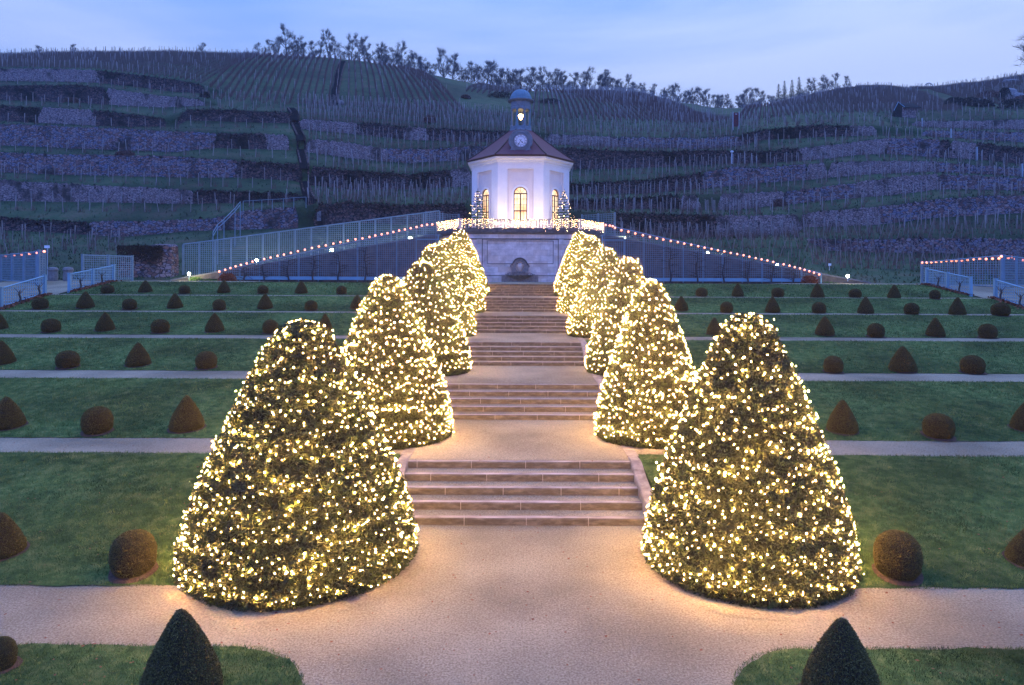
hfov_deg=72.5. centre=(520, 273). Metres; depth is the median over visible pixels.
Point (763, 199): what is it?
dry stone wall
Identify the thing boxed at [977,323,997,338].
topiary ball
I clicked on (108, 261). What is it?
pergola screen
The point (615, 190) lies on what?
dry stone wall
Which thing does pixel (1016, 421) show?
topiary cone
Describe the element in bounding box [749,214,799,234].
dry stone wall
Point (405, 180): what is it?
dry stone wall
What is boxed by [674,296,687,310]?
topiary cone
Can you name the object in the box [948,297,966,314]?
topiary cone
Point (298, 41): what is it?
bare tree
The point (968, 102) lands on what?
bush
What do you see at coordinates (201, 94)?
bush
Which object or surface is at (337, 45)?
bare tree
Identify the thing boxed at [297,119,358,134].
dry stone wall
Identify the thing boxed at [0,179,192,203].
dry stone wall
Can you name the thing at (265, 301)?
topiary cone
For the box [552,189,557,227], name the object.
window
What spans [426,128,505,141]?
dry stone wall
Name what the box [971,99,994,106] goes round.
bush
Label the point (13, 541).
topiary cone
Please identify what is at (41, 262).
pergola screen
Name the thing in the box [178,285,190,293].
topiary ball
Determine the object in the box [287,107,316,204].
vineyard steps
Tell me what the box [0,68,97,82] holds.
dry stone wall
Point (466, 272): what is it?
light string
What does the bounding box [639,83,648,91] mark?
bare tree
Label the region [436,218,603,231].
balustrade
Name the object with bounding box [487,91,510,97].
bush
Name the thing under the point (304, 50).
bare tree
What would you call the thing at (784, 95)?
conifer
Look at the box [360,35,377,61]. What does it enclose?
bare tree
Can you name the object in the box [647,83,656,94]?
bare tree
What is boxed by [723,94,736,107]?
bare tree
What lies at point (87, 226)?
ivy
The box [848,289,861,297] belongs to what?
topiary ball
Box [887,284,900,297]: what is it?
topiary cone
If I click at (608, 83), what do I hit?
bare tree
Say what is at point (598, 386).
stone staircase
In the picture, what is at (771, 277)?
espalier vine
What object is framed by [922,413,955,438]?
topiary ball
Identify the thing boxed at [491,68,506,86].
bare tree
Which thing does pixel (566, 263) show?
clipped tree
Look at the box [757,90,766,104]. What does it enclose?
bare tree
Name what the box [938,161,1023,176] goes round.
dry stone wall
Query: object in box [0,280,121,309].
leaf litter
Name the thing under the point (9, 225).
dry stone wall
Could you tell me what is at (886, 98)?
vines
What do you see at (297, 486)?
light string
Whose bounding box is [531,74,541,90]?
bare tree
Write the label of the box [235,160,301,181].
dry stone wall
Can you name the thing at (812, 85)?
bare tree
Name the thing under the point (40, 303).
topiary ball
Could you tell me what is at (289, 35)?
bare tree
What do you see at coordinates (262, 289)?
topiary ball
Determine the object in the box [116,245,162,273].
ivy
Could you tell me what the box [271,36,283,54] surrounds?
bare tree
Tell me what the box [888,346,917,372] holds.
topiary cone
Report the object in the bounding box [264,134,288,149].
dry stone wall
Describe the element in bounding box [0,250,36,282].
pergola screen
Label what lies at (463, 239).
clipped tree
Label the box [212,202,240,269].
stair railing
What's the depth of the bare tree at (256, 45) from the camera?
187.60 m
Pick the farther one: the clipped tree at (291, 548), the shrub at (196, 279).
the shrub at (196, 279)
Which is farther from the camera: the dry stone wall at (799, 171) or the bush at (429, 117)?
the bush at (429, 117)
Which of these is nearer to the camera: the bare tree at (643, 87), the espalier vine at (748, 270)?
the espalier vine at (748, 270)
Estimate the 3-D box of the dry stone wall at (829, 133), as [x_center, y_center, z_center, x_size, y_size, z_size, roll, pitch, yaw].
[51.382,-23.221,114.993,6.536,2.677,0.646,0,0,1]
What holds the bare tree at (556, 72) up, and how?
on the hill
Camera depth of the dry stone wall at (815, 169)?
99.85 m
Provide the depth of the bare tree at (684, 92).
277.40 m
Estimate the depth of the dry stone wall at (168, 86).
134.11 m
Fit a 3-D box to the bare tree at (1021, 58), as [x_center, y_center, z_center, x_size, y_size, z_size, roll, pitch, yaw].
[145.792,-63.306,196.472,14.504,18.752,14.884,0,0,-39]
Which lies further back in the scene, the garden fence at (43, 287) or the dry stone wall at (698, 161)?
the dry stone wall at (698, 161)
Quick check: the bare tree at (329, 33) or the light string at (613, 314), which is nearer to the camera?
the light string at (613, 314)
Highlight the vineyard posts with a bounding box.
[0,46,1023,239]
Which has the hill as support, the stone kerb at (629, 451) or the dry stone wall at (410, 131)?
the dry stone wall at (410, 131)
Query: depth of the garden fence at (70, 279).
46.53 m
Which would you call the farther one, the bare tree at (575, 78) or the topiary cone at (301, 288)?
the bare tree at (575, 78)
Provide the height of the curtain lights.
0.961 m
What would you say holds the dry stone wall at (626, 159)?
on the hill
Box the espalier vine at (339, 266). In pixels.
[330,251,347,281]
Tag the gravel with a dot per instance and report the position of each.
(175, 596)
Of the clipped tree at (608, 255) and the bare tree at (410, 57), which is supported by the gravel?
the clipped tree at (608, 255)
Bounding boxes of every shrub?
[188,277,203,280]
[218,273,236,280]
[801,275,818,282]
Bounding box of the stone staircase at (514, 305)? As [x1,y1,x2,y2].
[484,298,558,311]
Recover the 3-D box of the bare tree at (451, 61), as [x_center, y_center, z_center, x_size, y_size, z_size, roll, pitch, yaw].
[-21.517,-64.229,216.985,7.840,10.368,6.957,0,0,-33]
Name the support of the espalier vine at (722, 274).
attached to the trellis at (722, 254)
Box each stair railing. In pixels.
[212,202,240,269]
[243,197,300,209]
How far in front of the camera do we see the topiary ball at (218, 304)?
38.24 m
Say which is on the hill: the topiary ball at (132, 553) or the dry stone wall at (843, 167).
the dry stone wall at (843, 167)
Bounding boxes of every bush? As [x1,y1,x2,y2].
[63,97,82,102]
[115,150,134,155]
[199,91,210,97]
[422,115,435,121]
[461,94,470,98]
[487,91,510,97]
[537,98,561,103]
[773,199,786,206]
[944,97,965,104]
[956,96,980,105]
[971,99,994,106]
[976,90,999,97]
[997,98,1023,108]
[998,87,1011,99]
[1015,95,1023,103]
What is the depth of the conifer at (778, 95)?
260.83 m
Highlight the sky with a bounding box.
[0,0,1023,107]
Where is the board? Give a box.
[733,112,739,126]
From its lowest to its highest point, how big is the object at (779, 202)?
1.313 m
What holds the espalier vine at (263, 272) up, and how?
attached to the trellis at (298, 277)
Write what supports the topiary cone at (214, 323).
on the soil
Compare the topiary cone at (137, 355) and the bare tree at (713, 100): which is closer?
the topiary cone at (137, 355)
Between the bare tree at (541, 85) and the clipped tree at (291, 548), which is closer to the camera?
the clipped tree at (291, 548)
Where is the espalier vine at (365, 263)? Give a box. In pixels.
[356,247,374,281]
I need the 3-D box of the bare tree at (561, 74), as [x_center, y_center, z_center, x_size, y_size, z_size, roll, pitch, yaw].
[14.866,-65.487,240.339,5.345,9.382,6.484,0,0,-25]
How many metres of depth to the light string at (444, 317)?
24.28 m
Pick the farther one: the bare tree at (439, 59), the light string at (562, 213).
the bare tree at (439, 59)
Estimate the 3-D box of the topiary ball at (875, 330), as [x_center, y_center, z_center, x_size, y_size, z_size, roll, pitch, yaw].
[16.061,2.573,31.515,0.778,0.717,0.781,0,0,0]
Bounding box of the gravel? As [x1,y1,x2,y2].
[157,296,878,623]
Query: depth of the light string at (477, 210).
58.99 m
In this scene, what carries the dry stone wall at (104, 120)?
on the hill
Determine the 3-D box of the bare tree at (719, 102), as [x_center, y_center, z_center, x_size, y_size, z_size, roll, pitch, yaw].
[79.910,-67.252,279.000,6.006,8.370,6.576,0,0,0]
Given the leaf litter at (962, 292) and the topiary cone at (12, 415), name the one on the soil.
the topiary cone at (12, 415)
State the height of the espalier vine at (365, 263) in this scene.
2.852 m
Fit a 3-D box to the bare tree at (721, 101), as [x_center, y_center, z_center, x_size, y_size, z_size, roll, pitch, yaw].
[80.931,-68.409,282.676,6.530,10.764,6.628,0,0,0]
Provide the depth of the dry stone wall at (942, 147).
105.89 m
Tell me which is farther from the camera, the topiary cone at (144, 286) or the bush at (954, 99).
the bush at (954, 99)
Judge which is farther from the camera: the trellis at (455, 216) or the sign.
the trellis at (455, 216)
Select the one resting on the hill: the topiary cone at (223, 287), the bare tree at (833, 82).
the bare tree at (833, 82)
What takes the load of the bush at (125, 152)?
on the hill
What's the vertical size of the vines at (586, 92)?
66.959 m
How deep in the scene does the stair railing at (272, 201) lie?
82.99 m
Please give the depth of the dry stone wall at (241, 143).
106.16 m
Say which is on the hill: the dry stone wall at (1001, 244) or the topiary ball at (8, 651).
the dry stone wall at (1001, 244)
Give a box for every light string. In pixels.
[173,321,416,603]
[218,223,437,272]
[342,277,453,443]
[404,262,470,370]
[423,241,469,333]
[445,239,481,310]
[466,193,484,226]
[554,192,573,226]
[559,241,599,308]
[570,249,614,331]
[585,258,643,369]
[594,282,694,440]
[601,223,819,274]
[641,312,860,599]
[921,255,1023,263]
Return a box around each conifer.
[775,84,781,101]
[781,80,788,99]
[786,80,795,99]
[795,77,802,97]
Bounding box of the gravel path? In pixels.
[0,280,1023,684]
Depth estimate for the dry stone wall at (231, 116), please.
116.26 m
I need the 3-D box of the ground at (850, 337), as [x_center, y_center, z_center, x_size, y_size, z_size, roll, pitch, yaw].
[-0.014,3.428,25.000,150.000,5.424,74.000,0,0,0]
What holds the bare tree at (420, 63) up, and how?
on the hill
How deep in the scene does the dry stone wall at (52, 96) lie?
124.95 m
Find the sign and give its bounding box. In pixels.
[44,245,49,279]
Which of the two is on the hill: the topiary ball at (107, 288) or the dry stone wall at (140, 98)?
the dry stone wall at (140, 98)
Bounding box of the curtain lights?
[438,219,592,227]
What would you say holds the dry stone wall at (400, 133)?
on the hill
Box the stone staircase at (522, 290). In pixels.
[484,284,554,297]
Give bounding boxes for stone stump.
[47,267,58,280]
[62,267,73,280]
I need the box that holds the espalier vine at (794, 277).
[785,268,802,282]
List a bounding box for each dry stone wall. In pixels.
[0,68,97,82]
[0,84,108,103]
[0,105,40,122]
[0,124,216,151]
[0,152,236,177]
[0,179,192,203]
[0,217,90,234]
[38,107,94,125]
[89,216,229,236]
[93,110,164,126]
[97,70,203,92]
[106,88,203,107]
[119,244,178,277]
[177,109,295,124]
[193,190,300,203]
[215,133,266,148]
[227,206,297,229]
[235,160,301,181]
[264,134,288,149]
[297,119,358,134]
[306,139,386,160]
[310,165,450,188]
[314,201,468,225]
[357,123,406,138]
[385,145,486,162]
[404,126,428,139]
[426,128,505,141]
[450,167,471,186]
[546,134,617,146]
[560,147,669,168]
[569,173,701,193]
[569,195,680,208]
[612,212,716,236]
[617,136,741,148]
[667,150,756,166]
[679,195,700,208]
[701,164,808,188]
[716,214,749,235]
[718,191,783,209]
[740,124,816,144]
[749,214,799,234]
[754,148,801,162]
[782,183,855,203]
[798,207,880,231]
[799,137,889,160]
[807,162,826,178]
[807,237,1023,255]
[816,125,850,136]
[828,160,938,177]
[850,125,875,135]
[853,173,939,197]
[878,195,1023,223]
[887,138,939,157]
[912,118,1023,129]
[922,130,1023,141]
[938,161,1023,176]
[939,174,1023,190]
[940,140,949,157]
[950,141,976,158]
[974,142,1023,163]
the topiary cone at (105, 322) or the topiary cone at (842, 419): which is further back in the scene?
the topiary cone at (105, 322)
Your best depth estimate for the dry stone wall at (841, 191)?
93.07 m
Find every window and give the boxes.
[482,189,488,227]
[514,187,526,227]
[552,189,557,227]
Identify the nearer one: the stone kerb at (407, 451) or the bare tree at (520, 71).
the stone kerb at (407, 451)
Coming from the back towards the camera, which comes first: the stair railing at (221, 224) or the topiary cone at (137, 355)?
the stair railing at (221, 224)
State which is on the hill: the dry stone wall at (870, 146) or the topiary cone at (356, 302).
the dry stone wall at (870, 146)
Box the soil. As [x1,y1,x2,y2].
[0,292,1023,684]
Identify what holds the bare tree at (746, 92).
on the hill
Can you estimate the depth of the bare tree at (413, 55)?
218.79 m
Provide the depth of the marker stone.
83.80 m
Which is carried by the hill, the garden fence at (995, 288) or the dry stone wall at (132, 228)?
the dry stone wall at (132, 228)
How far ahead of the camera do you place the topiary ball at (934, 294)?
41.76 m
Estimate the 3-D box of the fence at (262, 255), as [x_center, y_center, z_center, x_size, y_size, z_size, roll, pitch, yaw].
[-18.090,-2.469,60.422,22.330,6.166,0.145,0,0,0]
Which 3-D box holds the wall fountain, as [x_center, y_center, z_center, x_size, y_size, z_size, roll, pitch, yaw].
[-0.019,-0.298,56.562,3.000,2.068,0.777,0,0,0]
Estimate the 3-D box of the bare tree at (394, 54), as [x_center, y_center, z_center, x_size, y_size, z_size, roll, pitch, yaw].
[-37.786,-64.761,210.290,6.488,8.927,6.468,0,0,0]
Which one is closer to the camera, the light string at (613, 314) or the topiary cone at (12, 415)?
the topiary cone at (12, 415)
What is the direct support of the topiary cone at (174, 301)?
on the soil
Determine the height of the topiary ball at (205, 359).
0.693 m
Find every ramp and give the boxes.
[170,234,439,282]
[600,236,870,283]
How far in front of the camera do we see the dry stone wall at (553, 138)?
116.34 m
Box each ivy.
[0,67,1023,242]
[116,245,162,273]
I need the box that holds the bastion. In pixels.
[436,229,603,282]
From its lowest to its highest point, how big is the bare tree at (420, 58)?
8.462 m
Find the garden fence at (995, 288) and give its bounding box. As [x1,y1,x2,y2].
[993,278,1023,304]
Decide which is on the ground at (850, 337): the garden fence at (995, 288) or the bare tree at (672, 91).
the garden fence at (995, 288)
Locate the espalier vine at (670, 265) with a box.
[661,247,678,282]
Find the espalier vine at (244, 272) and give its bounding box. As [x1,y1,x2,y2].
[234,265,252,280]
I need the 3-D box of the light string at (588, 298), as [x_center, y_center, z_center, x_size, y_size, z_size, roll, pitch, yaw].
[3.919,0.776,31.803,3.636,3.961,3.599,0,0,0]
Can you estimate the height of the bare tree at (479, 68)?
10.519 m
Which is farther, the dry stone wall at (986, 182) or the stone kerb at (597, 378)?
the dry stone wall at (986, 182)
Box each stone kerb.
[400,448,415,456]
[591,373,603,381]
[621,445,637,456]
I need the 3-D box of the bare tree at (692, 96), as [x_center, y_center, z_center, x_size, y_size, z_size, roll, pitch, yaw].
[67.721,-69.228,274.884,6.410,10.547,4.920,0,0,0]
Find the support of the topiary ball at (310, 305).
on the soil
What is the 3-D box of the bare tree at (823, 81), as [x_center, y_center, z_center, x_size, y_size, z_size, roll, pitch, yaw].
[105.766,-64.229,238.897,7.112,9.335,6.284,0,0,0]
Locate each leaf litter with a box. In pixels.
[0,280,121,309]
[916,283,1023,308]
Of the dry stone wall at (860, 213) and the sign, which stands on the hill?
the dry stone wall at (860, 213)
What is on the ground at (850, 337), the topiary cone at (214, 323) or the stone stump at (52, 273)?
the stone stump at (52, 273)
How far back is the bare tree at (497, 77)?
227.39 m
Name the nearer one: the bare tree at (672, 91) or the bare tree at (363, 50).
the bare tree at (363, 50)
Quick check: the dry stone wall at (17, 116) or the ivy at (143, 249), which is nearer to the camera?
the ivy at (143, 249)
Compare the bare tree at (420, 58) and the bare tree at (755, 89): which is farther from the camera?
the bare tree at (755, 89)
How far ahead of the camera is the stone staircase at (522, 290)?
44.90 m
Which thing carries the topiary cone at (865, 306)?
on the soil
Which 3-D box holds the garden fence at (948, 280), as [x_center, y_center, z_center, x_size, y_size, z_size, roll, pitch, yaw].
[28.648,0.555,46.800,0.210,1.990,5.010,0,0,0]
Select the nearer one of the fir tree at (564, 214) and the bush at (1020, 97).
the fir tree at (564, 214)
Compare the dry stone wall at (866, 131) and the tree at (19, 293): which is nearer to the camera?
the tree at (19, 293)
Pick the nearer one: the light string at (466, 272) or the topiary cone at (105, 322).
the topiary cone at (105, 322)
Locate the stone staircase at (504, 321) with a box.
[474,315,568,332]
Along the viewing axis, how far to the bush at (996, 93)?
149.16 m
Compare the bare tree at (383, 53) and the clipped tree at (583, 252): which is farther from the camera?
the bare tree at (383, 53)
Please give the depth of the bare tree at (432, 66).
218.98 m
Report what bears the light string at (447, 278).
attached to the clipped tree at (436, 257)
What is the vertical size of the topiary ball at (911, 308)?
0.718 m
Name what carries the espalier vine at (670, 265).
attached to the trellis at (722, 254)
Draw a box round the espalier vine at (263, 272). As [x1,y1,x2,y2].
[254,263,271,280]
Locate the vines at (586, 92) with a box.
[0,51,1023,278]
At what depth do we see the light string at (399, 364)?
17.27 m
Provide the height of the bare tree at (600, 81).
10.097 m
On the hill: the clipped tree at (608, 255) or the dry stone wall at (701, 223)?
the dry stone wall at (701, 223)
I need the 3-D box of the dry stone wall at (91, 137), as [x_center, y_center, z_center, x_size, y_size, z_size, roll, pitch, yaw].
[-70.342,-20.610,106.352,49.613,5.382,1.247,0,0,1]
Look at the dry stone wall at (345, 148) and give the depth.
107.07 m
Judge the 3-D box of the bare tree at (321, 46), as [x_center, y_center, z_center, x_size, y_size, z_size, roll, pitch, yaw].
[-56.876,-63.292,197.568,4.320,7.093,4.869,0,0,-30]
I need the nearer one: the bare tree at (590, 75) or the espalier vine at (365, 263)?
the espalier vine at (365, 263)
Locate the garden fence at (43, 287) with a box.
[0,275,46,309]
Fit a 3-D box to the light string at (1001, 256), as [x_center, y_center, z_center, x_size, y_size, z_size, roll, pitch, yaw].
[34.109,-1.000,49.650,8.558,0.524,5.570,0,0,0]
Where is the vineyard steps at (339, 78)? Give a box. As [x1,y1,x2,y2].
[331,60,345,105]
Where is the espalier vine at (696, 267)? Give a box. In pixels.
[688,251,704,282]
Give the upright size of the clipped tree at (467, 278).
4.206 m
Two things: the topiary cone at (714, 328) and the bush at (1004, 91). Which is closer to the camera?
the topiary cone at (714, 328)
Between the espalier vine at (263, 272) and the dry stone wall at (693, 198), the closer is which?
the espalier vine at (263, 272)
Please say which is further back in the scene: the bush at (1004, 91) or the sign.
the bush at (1004, 91)
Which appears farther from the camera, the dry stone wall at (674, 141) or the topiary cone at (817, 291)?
the dry stone wall at (674, 141)
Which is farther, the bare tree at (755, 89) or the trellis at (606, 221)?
the bare tree at (755, 89)
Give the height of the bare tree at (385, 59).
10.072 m
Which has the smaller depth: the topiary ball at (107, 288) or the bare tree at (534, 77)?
the topiary ball at (107, 288)
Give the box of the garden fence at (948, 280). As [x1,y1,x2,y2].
[925,268,972,296]
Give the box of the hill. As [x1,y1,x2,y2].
[0,53,1023,284]
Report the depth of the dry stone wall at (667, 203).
91.99 m
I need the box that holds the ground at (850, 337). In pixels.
[2,281,1023,586]
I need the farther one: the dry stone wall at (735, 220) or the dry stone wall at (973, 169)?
the dry stone wall at (973, 169)
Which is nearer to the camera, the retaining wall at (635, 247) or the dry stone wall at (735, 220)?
the retaining wall at (635, 247)
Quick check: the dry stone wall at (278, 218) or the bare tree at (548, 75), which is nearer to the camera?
the dry stone wall at (278, 218)
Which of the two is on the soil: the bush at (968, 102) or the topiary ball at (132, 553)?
the topiary ball at (132, 553)
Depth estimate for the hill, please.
100.74 m
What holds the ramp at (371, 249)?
on the hill
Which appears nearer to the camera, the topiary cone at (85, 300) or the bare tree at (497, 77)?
the topiary cone at (85, 300)
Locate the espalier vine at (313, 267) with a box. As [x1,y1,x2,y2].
[304,255,321,281]
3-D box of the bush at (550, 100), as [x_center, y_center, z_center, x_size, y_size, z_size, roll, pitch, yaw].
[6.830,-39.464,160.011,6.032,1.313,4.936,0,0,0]
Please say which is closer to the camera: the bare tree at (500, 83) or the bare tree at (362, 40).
the bare tree at (362, 40)
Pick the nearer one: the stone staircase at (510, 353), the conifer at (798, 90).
the stone staircase at (510, 353)
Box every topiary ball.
[0,636,17,671]
[31,297,48,308]
[40,318,61,331]
[55,350,79,367]
[80,406,113,434]
[101,285,114,292]
[108,529,157,578]
[122,298,136,310]
[151,319,169,332]
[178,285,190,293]
[195,351,216,368]
[212,299,225,309]
[257,285,268,293]
[262,319,277,333]
[304,300,317,310]
[336,286,346,293]
[695,287,707,296]
[720,301,732,312]
[771,287,783,296]
[811,302,825,313]
[823,356,843,372]
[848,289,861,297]
[867,323,884,337]
[873,529,923,580]
[903,303,919,314]
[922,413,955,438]
[929,290,940,298]
[959,355,985,374]
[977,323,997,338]
[990,302,1010,315]
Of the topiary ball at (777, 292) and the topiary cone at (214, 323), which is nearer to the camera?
the topiary cone at (214, 323)
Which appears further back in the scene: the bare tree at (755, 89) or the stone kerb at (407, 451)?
the bare tree at (755, 89)
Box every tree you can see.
[15,287,25,303]
[171,317,420,612]
[197,43,205,52]
[250,42,261,52]
[265,39,276,53]
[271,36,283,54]
[275,21,299,53]
[288,35,303,54]
[293,42,305,56]
[298,42,306,55]
[308,40,319,56]
[312,40,325,55]
[319,28,338,57]
[325,35,347,57]
[341,33,359,59]
[342,275,453,449]
[354,41,367,59]
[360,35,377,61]
[372,47,389,62]
[373,41,394,63]
[388,46,403,64]
[390,37,406,65]
[402,54,415,66]
[402,260,471,376]
[408,50,424,69]
[416,55,431,73]
[418,60,427,69]
[419,243,476,336]
[429,63,437,74]
[434,47,450,77]
[439,53,462,78]
[441,237,485,312]
[448,62,460,79]
[451,230,489,295]
[456,66,464,81]
[460,67,469,82]
[463,61,475,82]
[466,191,487,227]
[470,67,480,82]
[472,64,486,82]
[480,60,495,83]
[484,59,504,85]
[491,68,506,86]
[492,74,504,85]
[500,67,512,86]
[508,68,520,87]
[513,67,527,88]
[521,66,537,88]
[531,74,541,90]
[536,67,551,89]
[537,77,548,90]
[545,71,552,89]
[550,67,568,89]
[553,192,573,227]
[553,232,586,295]
[557,75,568,88]
[557,235,601,313]
[558,70,570,88]
[566,71,580,89]
[566,247,619,337]
[574,71,588,88]
[581,66,599,89]
[585,257,645,375]
[594,279,696,448]
[596,74,604,88]
[600,69,614,86]
[602,76,614,88]
[609,77,617,88]
[624,73,633,89]
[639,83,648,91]
[641,312,862,609]
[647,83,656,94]
[664,84,676,98]
[671,83,686,100]
[680,88,690,102]
[682,91,691,102]
[687,85,699,104]
[693,87,707,105]
[701,88,715,106]
[709,94,722,107]
[714,94,725,107]
[716,96,725,107]
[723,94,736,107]
[735,94,742,107]
[741,87,755,106]
[747,87,761,104]
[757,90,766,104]
[801,86,812,94]
[806,76,817,94]
[819,74,836,90]
[828,72,839,88]
[843,76,851,86]
[1009,32,1023,67]
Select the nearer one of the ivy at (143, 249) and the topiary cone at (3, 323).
the topiary cone at (3, 323)
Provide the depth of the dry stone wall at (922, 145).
106.03 m
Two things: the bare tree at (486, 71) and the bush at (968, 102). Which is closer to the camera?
the bush at (968, 102)
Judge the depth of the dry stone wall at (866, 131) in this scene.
114.78 m
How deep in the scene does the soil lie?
12.21 m
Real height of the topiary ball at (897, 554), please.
0.790 m
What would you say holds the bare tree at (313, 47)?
on the hill
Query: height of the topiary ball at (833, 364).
0.687 m
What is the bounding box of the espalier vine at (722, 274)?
[714,256,732,282]
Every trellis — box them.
[220,224,436,281]
[425,211,459,231]
[581,212,615,234]
[604,225,821,282]
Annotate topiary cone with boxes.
[0,313,8,328]
[0,341,15,364]
[0,396,26,429]
[0,512,26,559]
[76,291,94,307]
[95,312,114,330]
[124,342,151,366]
[138,280,152,291]
[139,608,222,684]
[167,293,182,307]
[168,395,204,431]
[205,313,224,331]
[217,280,230,292]
[257,293,272,308]
[295,281,307,293]
[319,313,332,331]
[350,295,362,308]
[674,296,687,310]
[706,317,721,334]
[731,283,743,296]
[765,296,779,312]
[801,617,880,684]
[810,283,824,297]
[815,316,834,335]
[826,399,858,434]
[857,296,873,313]
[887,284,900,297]
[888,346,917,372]
[925,317,945,336]
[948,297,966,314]
[1004,529,1023,566]
[1009,403,1023,430]
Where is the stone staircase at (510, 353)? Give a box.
[467,341,587,365]
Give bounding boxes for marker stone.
[317,211,320,220]
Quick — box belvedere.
[467,82,574,227]
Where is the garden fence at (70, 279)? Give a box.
[67,264,115,292]
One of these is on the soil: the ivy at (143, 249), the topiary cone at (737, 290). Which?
the topiary cone at (737, 290)
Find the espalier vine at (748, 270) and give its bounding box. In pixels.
[739,261,757,282]
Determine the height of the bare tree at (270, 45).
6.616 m
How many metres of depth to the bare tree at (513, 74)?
231.26 m
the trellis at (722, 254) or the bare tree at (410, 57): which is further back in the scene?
the bare tree at (410, 57)
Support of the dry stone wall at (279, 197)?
on the hill
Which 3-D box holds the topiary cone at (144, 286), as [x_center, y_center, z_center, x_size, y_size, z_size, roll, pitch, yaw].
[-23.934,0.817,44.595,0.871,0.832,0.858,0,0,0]
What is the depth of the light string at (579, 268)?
37.35 m
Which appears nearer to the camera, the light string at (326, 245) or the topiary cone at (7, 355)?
the topiary cone at (7, 355)
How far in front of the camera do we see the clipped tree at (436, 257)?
31.14 m
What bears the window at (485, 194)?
in the belvedere
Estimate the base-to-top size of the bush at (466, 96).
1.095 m
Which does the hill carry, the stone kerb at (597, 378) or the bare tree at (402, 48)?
the bare tree at (402, 48)
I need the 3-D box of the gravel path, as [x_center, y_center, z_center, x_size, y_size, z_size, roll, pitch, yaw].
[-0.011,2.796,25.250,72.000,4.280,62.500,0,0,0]
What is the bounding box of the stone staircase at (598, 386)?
[445,382,602,419]
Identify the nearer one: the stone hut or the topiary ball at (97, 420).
the topiary ball at (97, 420)
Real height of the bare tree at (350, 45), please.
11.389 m
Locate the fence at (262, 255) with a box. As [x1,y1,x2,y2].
[182,210,439,274]
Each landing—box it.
[417,234,442,243]
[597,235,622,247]
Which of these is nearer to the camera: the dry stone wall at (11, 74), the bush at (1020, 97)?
the dry stone wall at (11, 74)
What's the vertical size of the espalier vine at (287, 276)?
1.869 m
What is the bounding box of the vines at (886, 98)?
[0,49,1023,130]
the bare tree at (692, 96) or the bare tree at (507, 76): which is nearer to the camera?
the bare tree at (507, 76)
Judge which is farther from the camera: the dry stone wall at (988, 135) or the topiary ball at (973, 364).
the dry stone wall at (988, 135)
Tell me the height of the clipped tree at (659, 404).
4.205 m
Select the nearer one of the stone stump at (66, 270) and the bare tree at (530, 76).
the stone stump at (66, 270)
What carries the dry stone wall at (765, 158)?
on the hill
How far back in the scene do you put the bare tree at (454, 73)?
217.50 m
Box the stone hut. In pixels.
[892,103,920,117]
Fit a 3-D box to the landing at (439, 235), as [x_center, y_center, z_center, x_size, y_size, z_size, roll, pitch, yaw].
[-7.592,-2.035,58.855,1.900,2.490,3.290,0,0,0]
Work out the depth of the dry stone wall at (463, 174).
98.80 m
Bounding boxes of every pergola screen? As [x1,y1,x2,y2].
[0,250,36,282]
[37,250,45,285]
[81,254,133,280]
[920,254,1003,287]
[1003,254,1023,287]
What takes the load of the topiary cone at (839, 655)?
on the soil
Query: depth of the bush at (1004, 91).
145.66 m
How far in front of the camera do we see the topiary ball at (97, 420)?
17.96 m
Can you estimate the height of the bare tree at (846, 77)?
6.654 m
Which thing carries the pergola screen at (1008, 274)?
on the ground at (850, 337)
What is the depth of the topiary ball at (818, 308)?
37.98 m
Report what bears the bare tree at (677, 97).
on the hill
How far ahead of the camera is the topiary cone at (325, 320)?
31.95 m
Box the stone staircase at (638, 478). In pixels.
[396,455,651,525]
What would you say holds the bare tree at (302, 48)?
on the hill
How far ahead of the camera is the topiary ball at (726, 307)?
38.04 m
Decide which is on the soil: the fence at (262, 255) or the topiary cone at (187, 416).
the topiary cone at (187, 416)
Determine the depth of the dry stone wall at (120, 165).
98.23 m
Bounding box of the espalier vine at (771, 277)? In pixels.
[764,264,780,282]
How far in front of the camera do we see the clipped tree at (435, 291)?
24.29 m
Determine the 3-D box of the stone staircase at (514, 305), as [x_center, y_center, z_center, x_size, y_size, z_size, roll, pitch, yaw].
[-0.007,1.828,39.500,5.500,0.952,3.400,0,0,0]
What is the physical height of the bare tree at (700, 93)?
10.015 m
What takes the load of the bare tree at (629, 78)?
on the hill
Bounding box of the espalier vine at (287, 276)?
[280,259,295,280]
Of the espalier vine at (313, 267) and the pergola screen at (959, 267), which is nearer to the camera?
the pergola screen at (959, 267)
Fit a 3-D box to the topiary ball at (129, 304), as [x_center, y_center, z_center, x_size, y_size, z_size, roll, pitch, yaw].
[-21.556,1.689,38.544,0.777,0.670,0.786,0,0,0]
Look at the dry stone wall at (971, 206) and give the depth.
85.09 m
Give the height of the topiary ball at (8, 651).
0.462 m
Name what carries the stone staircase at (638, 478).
on the gravel path
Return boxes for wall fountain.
[501,257,537,281]
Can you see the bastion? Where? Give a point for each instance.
(542, 252)
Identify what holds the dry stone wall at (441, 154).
on the hill
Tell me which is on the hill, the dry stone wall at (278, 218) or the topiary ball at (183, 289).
the dry stone wall at (278, 218)

